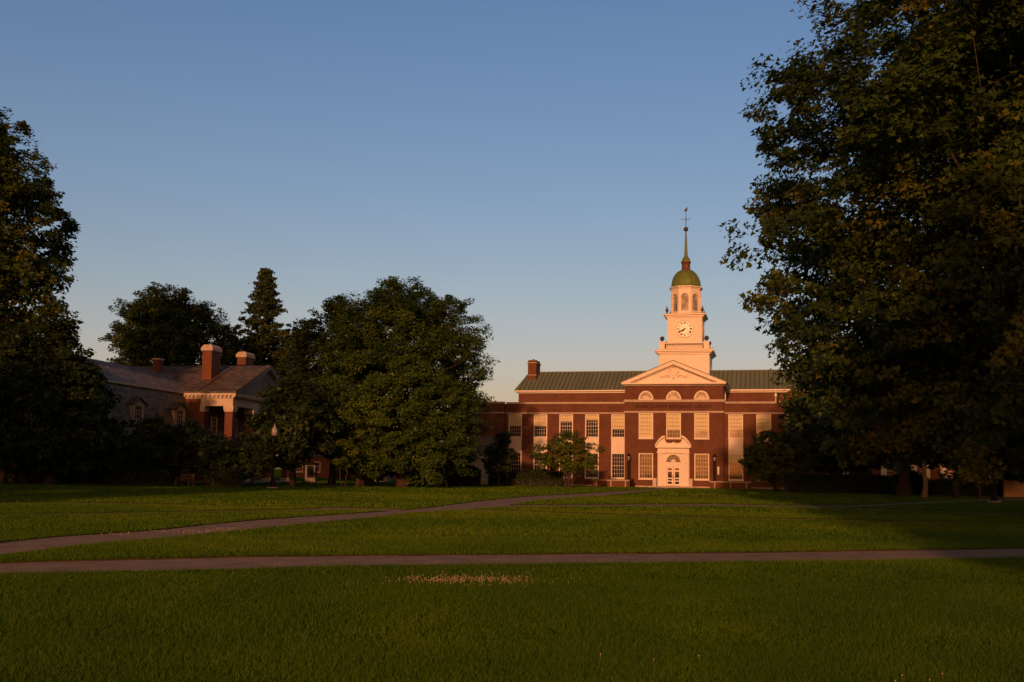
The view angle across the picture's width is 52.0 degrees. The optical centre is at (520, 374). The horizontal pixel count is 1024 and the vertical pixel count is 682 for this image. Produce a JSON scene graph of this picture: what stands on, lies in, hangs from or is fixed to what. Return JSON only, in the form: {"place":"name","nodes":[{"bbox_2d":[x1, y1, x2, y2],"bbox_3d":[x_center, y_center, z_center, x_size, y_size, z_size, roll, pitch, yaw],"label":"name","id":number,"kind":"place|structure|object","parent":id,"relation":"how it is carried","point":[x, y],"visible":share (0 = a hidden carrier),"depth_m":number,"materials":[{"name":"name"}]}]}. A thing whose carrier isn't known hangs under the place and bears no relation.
{"place":"outdoors","nodes":[
{"label":"outdoors","id":0,"kind":"place"},
{"bbox_2d":[101,526,249,535],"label":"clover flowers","id":1,"kind":"object","parent":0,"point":[178,531],"visible":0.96,"depth_m":25.75,"materials":[{"name":"white plant"}]},
{"bbox_2d":[0,0,1002,477],"label":"sky","id":2,"kind":"structure","parent":0,"point":[539,163],"materials":[{"name":"blue"}]},
{"bbox_2d":[0,469,1023,681],"bbox_3d":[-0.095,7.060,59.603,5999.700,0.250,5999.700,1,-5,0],"label":"lawn","id":3,"kind":"structure","parent":0,"point":[277,473],"depth_m":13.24,"materials":[{"name":"green plant"}]},
{"bbox_2d":[0,320,68,483],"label":"shade tree","id":4,"kind":"object","parent":3,"relation":"on","point":[14,372],"visible":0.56,"depth_m":75.18,"materials":[{"name":"green plant"}]},
{"bbox_2d":[0,106,80,339],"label":"shade tree","id":5,"kind":"object","parent":3,"relation":"on","point":[19,195],"visible":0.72,"depth_m":85.15,"materials":[{"name":"green plant"}]},
{"bbox_2d":[0,311,127,484],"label":"shade tree","id":6,"kind":"object","parent":3,"relation":"on","point":[77,393],"visible":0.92,"depth_m":76.34,"materials":[{"name":"green plant"}]},
{"bbox_2d":[93,415,128,469],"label":"tree","id":7,"kind":"object","parent":3,"relation":"on","point":[116,431],"visible":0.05,"depth_m":81.34,"materials":[{"name":"green plant"}]},
{"bbox_2d":[100,415,161,469],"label":"tree","id":8,"kind":"object","parent":3,"relation":"on","point":[129,459],"visible":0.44,"depth_m":81.40,"materials":[{"name":"green plant"}]},
{"bbox_2d":[9,345,290,482],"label":"slate roof house","id":9,"kind":"structure","parent":3,"relation":"on","point":[213,394],"depth_m":100.81,"materials":[{"name":"brick"}]},
{"bbox_2d":[211,417,217,435],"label":"window","id":10,"kind":"structure","parent":9,"relation":"in","point":[211,417],"depth_m":103.53,"materials":[{"name":"glass"}]},
{"bbox_2d":[235,419,237,437],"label":"window","id":11,"kind":"structure","parent":9,"relation":"in","point":[236,419],"depth_m":108.37,"materials":[{"name":"glass"}]},
{"bbox_2d":[120,410,184,468],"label":"tree","id":12,"kind":"object","parent":3,"relation":"on","point":[157,434],"visible":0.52,"depth_m":82.66,"materials":[{"name":"green plant"}]},
{"bbox_2d":[98,282,236,365],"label":"oak tree","id":13,"kind":"object","parent":3,"relation":"on","point":[167,327],"visible":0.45,"depth_m":122.25,"materials":[{"name":"green plant"}]},
{"bbox_2d":[175,474,194,485],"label":"park bench","id":14,"kind":"object","parent":3,"relation":"on","point":[188,478],"visible":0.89,"depth_m":79.16,"materials":[{"name":"brown wood"}]},
{"bbox_2d":[157,417,223,484],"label":"tree","id":15,"kind":"object","parent":3,"relation":"on","point":[191,433],"visible":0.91,"depth_m":82.17,"materials":[{"name":"green plant"}]},
{"bbox_2d":[182,435,245,478],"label":"tree","id":16,"kind":"object","parent":3,"relation":"on","point":[225,457],"visible":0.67,"depth_m":82.61,"materials":[{"name":"green plant"}]},
{"bbox_2d":[202,468,245,486],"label":"hedge","id":17,"kind":"object","parent":3,"relation":"on","point":[232,477],"visible":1,"depth_m":80.38,"materials":[{"name":"green plant"}]},
{"bbox_2d":[215,323,251,365],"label":"bushy tree","id":18,"kind":"object","parent":3,"relation":"on","point":[230,349],"visible":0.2,"depth_m":121.05,"materials":[{"name":"green plant"}]},
{"bbox_2d":[234,434,278,485],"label":"tree","id":19,"kind":"object","parent":3,"relation":"on","point":[254,457],"visible":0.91,"depth_m":84.62,"materials":[{"name":"green plant"}]},
{"bbox_2d":[234,267,293,365],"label":"conifer tree","id":20,"kind":"object","parent":3,"relation":"on","point":[263,337],"visible":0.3,"depth_m":131.21,"materials":[{"name":"green plant"}]},
{"bbox_2d":[268,424,278,487],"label":"lamp post","id":21,"kind":"object","parent":3,"relation":"on","point":[274,431],"visible":0.94,"depth_m":80.67,"materials":[{"name":"metal"}]},
{"bbox_2d":[237,364,345,485],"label":"shade tree","id":22,"kind":"object","parent":3,"relation":"on","point":[297,426],"visible":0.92,"depth_m":88.45,"materials":[{"name":"green plant"}]},
{"bbox_2d":[268,324,323,479],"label":"oak tree","id":23,"kind":"object","parent":3,"relation":"on","point":[281,350],"visible":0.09,"depth_m":127.58,"materials":[{"name":"green plant"}]},
{"bbox_2d":[303,461,318,483],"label":"notice kiosk","id":24,"kind":"object","parent":3,"relation":"on","point":[310,472],"visible":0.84,"depth_m":103.44,"materials":[{"name":"white metal"}]},
{"bbox_2d":[272,293,391,484],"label":"shade tree","id":25,"kind":"object","parent":3,"relation":"on","point":[314,370],"visible":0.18,"depth_m":102.61,"materials":[{"name":"green plant"}]},
{"bbox_2d":[329,437,363,486],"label":"young tree","id":26,"kind":"object","parent":3,"relation":"on","point":[342,459],"visible":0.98,"depth_m":91.40,"materials":[{"name":"green plant"}]},
{"bbox_2d":[296,454,408,478],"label":"brick building","id":27,"kind":"structure","parent":3,"relation":"on","point":[323,467],"depth_m":171.58,"materials":[{"name":"red brick"}]},
{"bbox_2d":[318,362,411,486],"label":"shade tree","id":28,"kind":"object","parent":3,"relation":"on","point":[360,479],"visible":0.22,"depth_m":96.42,"materials":[{"name":"green plant"}]},
{"bbox_2d":[375,475,390,481],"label":"pale shed","id":29,"kind":"structure","parent":3,"relation":"on","point":[387,479],"depth_m":135.25,"materials":[{"name":"concrete"}]},
{"bbox_2d":[314,276,500,487],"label":"maple tree","id":30,"kind":"object","parent":3,"relation":"on","point":[422,451],"visible":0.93,"depth_m":95.43,"materials":[{"name":"green plant"}]},
{"bbox_2d":[409,469,442,485],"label":"hedge","id":31,"kind":"object","parent":3,"relation":"on","point":[410,483],"visible":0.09,"depth_m":112.45,"materials":[{"name":"green plant"}]},
{"bbox_2d":[443,464,481,485],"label":"hedge","id":32,"kind":"object","parent":3,"relation":"on","point":[454,479],"visible":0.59,"depth_m":113.47,"materials":[{"name":"green plant"}]},
{"bbox_2d":[446,436,499,484],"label":"white annex","id":33,"kind":"object","parent":3,"relation":"on","point":[485,440],"visible":0.17,"depth_m":126.01,"materials":[{"name":"grey stone"}]},
{"bbox_2d":[488,470,507,485],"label":"shrub","id":34,"kind":"object","parent":3,"relation":"on","point":[493,481],"visible":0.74,"depth_m":117.53,"materials":[{"name":"green plant"}]},
{"bbox_2d":[481,431,517,485],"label":"ornamental tree","id":35,"kind":"object","parent":3,"relation":"on","point":[499,455],"visible":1,"depth_m":112.11,"materials":[{"name":"green plant"}]},
{"bbox_2d":[0,488,1023,572],"bbox_3d":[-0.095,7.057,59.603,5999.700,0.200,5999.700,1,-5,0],"label":"footpath","id":36,"kind":"structure","parent":3,"relation":"on","point":[121,565],"depth_m":20.91,"materials":[{"name":"grey asphalt"}]},
{"bbox_2d":[592,479,629,486],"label":"garden wall","id":37,"kind":"structure","parent":36,"relation":"on","point":[611,483],"depth_m":123.97,"materials":[{"name":"red brick"}]},
{"bbox_2d":[626,453,630,479],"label":"lantern post","id":38,"kind":"object","parent":36,"relation":"on","point":[628,465],"visible":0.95,"depth_m":124.52,"materials":[{"name":"black metal"}]},
{"bbox_2d":[630,478,633,486],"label":"litter bin","id":39,"kind":"object","parent":36,"relation":"on","point":[631,482],"visible":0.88,"depth_m":122.72,"materials":[{"name":"black metal"}]},
{"bbox_2d":[507,468,564,486],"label":"hedge","id":40,"kind":"object","parent":3,"relation":"on","point":[538,477],"visible":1,"depth_m":115.96,"materials":[{"name":"green plant"}]},
{"bbox_2d":[527,430,605,487],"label":"ornamental tree","id":41,"kind":"object","parent":3,"relation":"on","point":[568,449],"visible":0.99,"depth_m":110.53,"materials":[{"name":"green plant"}]},
{"bbox_2d":[461,207,811,488],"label":"library building","id":42,"kind":"structure","parent":3,"relation":"on","point":[681,414],"depth_m":127.84,"materials":[{"name":"red brick"}]},
{"bbox_2d":[508,414,521,437],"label":"window","id":43,"kind":"structure","parent":42,"relation":"in","point":[515,420],"depth_m":130.90,"materials":[{"name":"white glass"}]},
{"bbox_2d":[508,452,521,471],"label":"window","id":44,"kind":"structure","parent":42,"relation":"in","point":[516,465],"depth_m":130.46,"materials":[{"name":"white paint"}]},
{"bbox_2d":[533,452,546,468],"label":"window","id":45,"kind":"structure","parent":42,"relation":"in","point":[535,466],"depth_m":129.82,"materials":[{"name":"white paint"}]},
{"bbox_2d":[534,414,546,437],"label":"window","id":46,"kind":"structure","parent":42,"relation":"in","point":[540,420],"depth_m":130.17,"materials":[{"name":"white glass"}]},
{"bbox_2d":[559,414,572,437],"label":"window","id":47,"kind":"structure","parent":42,"relation":"in","point":[565,420],"depth_m":129.47,"materials":[{"name":"white glass"}]},
{"bbox_2d":[559,454,572,478],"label":"window","id":48,"kind":"structure","parent":42,"relation":"in","point":[571,474],"depth_m":128.84,"materials":[{"name":"white paint"}]},
{"bbox_2d":[584,453,598,478],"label":"window","id":49,"kind":"structure","parent":42,"relation":"in","point":[588,475],"depth_m":128.09,"materials":[{"name":"white paint"}]},
{"bbox_2d":[585,414,598,438],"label":"window","id":50,"kind":"structure","parent":42,"relation":"in","point":[591,420],"depth_m":128.69,"materials":[{"name":"white paint"}]},
{"bbox_2d":[610,453,624,478],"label":"window","id":51,"kind":"structure","parent":42,"relation":"in","point":[617,459],"depth_m":127.47,"materials":[{"name":"white paint"}]},
{"bbox_2d":[611,414,624,438],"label":"window","id":52,"kind":"structure","parent":42,"relation":"in","point":[617,420],"depth_m":127.93,"materials":[{"name":"white paint"}]},
{"bbox_2d":[638,453,652,479],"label":"window","id":53,"kind":"structure","parent":42,"relation":"in","point":[645,459],"depth_m":125.52,"materials":[{"name":"white paint"}]},
{"bbox_2d":[638,391,652,399],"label":"lunette window","id":54,"kind":"structure","parent":42,"relation":"in","point":[645,395],"depth_m":126.07,"materials":[{"name":"white glass"}]},
{"bbox_2d":[638,413,653,438],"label":"window","id":55,"kind":"structure","parent":42,"relation":"in","point":[645,419],"depth_m":125.98,"materials":[{"name":"white glass"}]},
{"bbox_2d":[666,466,672,485],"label":"door","id":56,"kind":"structure","parent":42,"relation":"in","point":[669,469],"depth_m":124.36,"materials":[{"name":"white paint"}]},
{"bbox_2d":[666,413,680,438],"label":"window","id":57,"kind":"structure","parent":42,"relation":"in","point":[673,420],"depth_m":125.22,"materials":[{"name":"white glass"}]},
{"bbox_2d":[666,391,680,398],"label":"lunette window","id":58,"kind":"structure","parent":42,"relation":"in","point":[672,394],"depth_m":125.31,"materials":[{"name":"white glass"}]},
{"bbox_2d":[674,466,680,485],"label":"door","id":59,"kind":"structure","parent":42,"relation":"in","point":[677,469],"depth_m":124.15,"materials":[{"name":"white paint"}]},
{"bbox_2d":[694,413,708,438],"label":"window","id":60,"kind":"structure","parent":42,"relation":"in","point":[701,420],"depth_m":124.45,"materials":[{"name":"white glass"}]},
{"bbox_2d":[694,391,708,398],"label":"lunette window","id":61,"kind":"structure","parent":42,"relation":"in","point":[700,394],"depth_m":124.53,"materials":[{"name":"white glass"}]},
{"bbox_2d":[694,454,709,480],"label":"window","id":62,"kind":"structure","parent":42,"relation":"in","point":[701,461],"depth_m":124.00,"materials":[{"name":"white paint"}]},
{"bbox_2d":[728,414,742,438],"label":"window","id":63,"kind":"structure","parent":42,"relation":"in","point":[735,421],"depth_m":124.67,"materials":[{"name":"white glass"}]},
{"bbox_2d":[728,454,743,480],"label":"window","id":64,"kind":"structure","parent":42,"relation":"in","point":[735,469],"depth_m":124.24,"materials":[{"name":"white paint"}]},
{"bbox_2d":[756,414,770,439],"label":"window","id":65,"kind":"structure","parent":42,"relation":"in","point":[763,421],"depth_m":123.97,"materials":[{"name":"white glass"}]},
{"bbox_2d":[712,453,716,480],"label":"lantern post","id":66,"kind":"object","parent":3,"relation":"on","point":[714,456],"visible":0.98,"depth_m":122.19,"materials":[{"name":"black metal"}]},
{"bbox_2d":[710,481,751,488],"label":"garden wall","id":67,"kind":"structure","parent":3,"relation":"on","point":[730,484],"depth_m":120.75,"materials":[{"name":"red brick"}]},
{"bbox_2d":[738,427,822,491],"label":"ornamental tree","id":68,"kind":"object","parent":3,"relation":"on","point":[763,450],"visible":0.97,"depth_m":102.36,"materials":[{"name":"green plant"}]},
{"bbox_2d":[778,386,891,474],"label":"shade tree","id":69,"kind":"object","parent":3,"relation":"on","point":[829,464],"visible":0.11,"depth_m":106.28,"materials":[{"name":"green plant"}]},
{"bbox_2d":[717,0,1023,486],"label":"maple tree","id":70,"kind":"object","parent":3,"relation":"on","point":[943,348],"visible":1,"depth_m":42.05,"materials":[{"name":"green plant"}]},
{"bbox_2d":[795,345,945,495],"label":"shade tree","id":71,"kind":"object","parent":3,"relation":"on","point":[904,487],"visible":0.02,"depth_m":89.94,"materials":[{"name":"green plant"}]},
{"bbox_2d":[782,422,965,479],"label":"shuttered house","id":72,"kind":"structure","parent":3,"relation":"on","point":[932,474],"depth_m":117.09,"materials":[{"name":"brick"}]},
{"bbox_2d":[881,465,895,475],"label":"window","id":73,"kind":"structure","parent":72,"relation":"in","point":[883,470],"depth_m":117.11,"materials":[{"name":"white paint"}]},
{"bbox_2d":[911,465,929,477],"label":"window","id":74,"kind":"structure","parent":72,"relation":"in","point":[915,468],"depth_m":117.00,"materials":[{"name":"white paint"}]},
{"bbox_2d":[940,465,952,477],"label":"window","id":75,"kind":"structure","parent":72,"relation":"in","point":[943,469],"depth_m":116.91,"materials":[{"name":"white paint"}]},
{"bbox_2d":[886,469,922,494],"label":"shrub","id":76,"kind":"object","parent":3,"relation":"on","point":[916,479],"visible":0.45,"depth_m":93.72,"materials":[{"name":"green plant"}]},
{"bbox_2d":[863,399,949,497],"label":"shade tree","id":77,"kind":"object","parent":3,"relation":"on","point":[924,494],"visible":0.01,"depth_m":81.52,"materials":[{"name":"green plant"}]},
{"bbox_2d":[866,415,972,497],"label":"shade tree","id":78,"kind":"object","parent":3,"relation":"on","point":[955,491],"depth_m":83.47,"materials":[{"name":"green plant"}]},
{"bbox_2d":[927,477,1018,496],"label":"hedge","id":79,"kind":"object","parent":3,"relation":"on","point":[936,488],"visible":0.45,"depth_m":91.16,"materials":[{"name":"green plant"}]},
{"bbox_2d":[943,449,1002,499],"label":"young tree","id":80,"kind":"object","parent":3,"relation":"on","point":[985,480],"visible":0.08,"depth_m":79.26,"materials":[{"name":"green plant"}]},
{"bbox_2d":[987,469,1001,501],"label":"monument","id":81,"kind":"object","parent":3,"relation":"on","point":[994,497],"visible":0.38,"depth_m":70.30,"materials":[{"name":"metal"}]},
{"bbox_2d":[1002,478,1023,496],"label":"board enclosure","id":82,"kind":"object","parent":3,"relation":"on","point":[1015,489],"visible":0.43,"depth_m":89.48,"materials":[{"name":"brown wood"}]},
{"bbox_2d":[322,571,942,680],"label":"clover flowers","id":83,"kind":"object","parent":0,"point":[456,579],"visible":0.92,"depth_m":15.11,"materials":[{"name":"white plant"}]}
]}

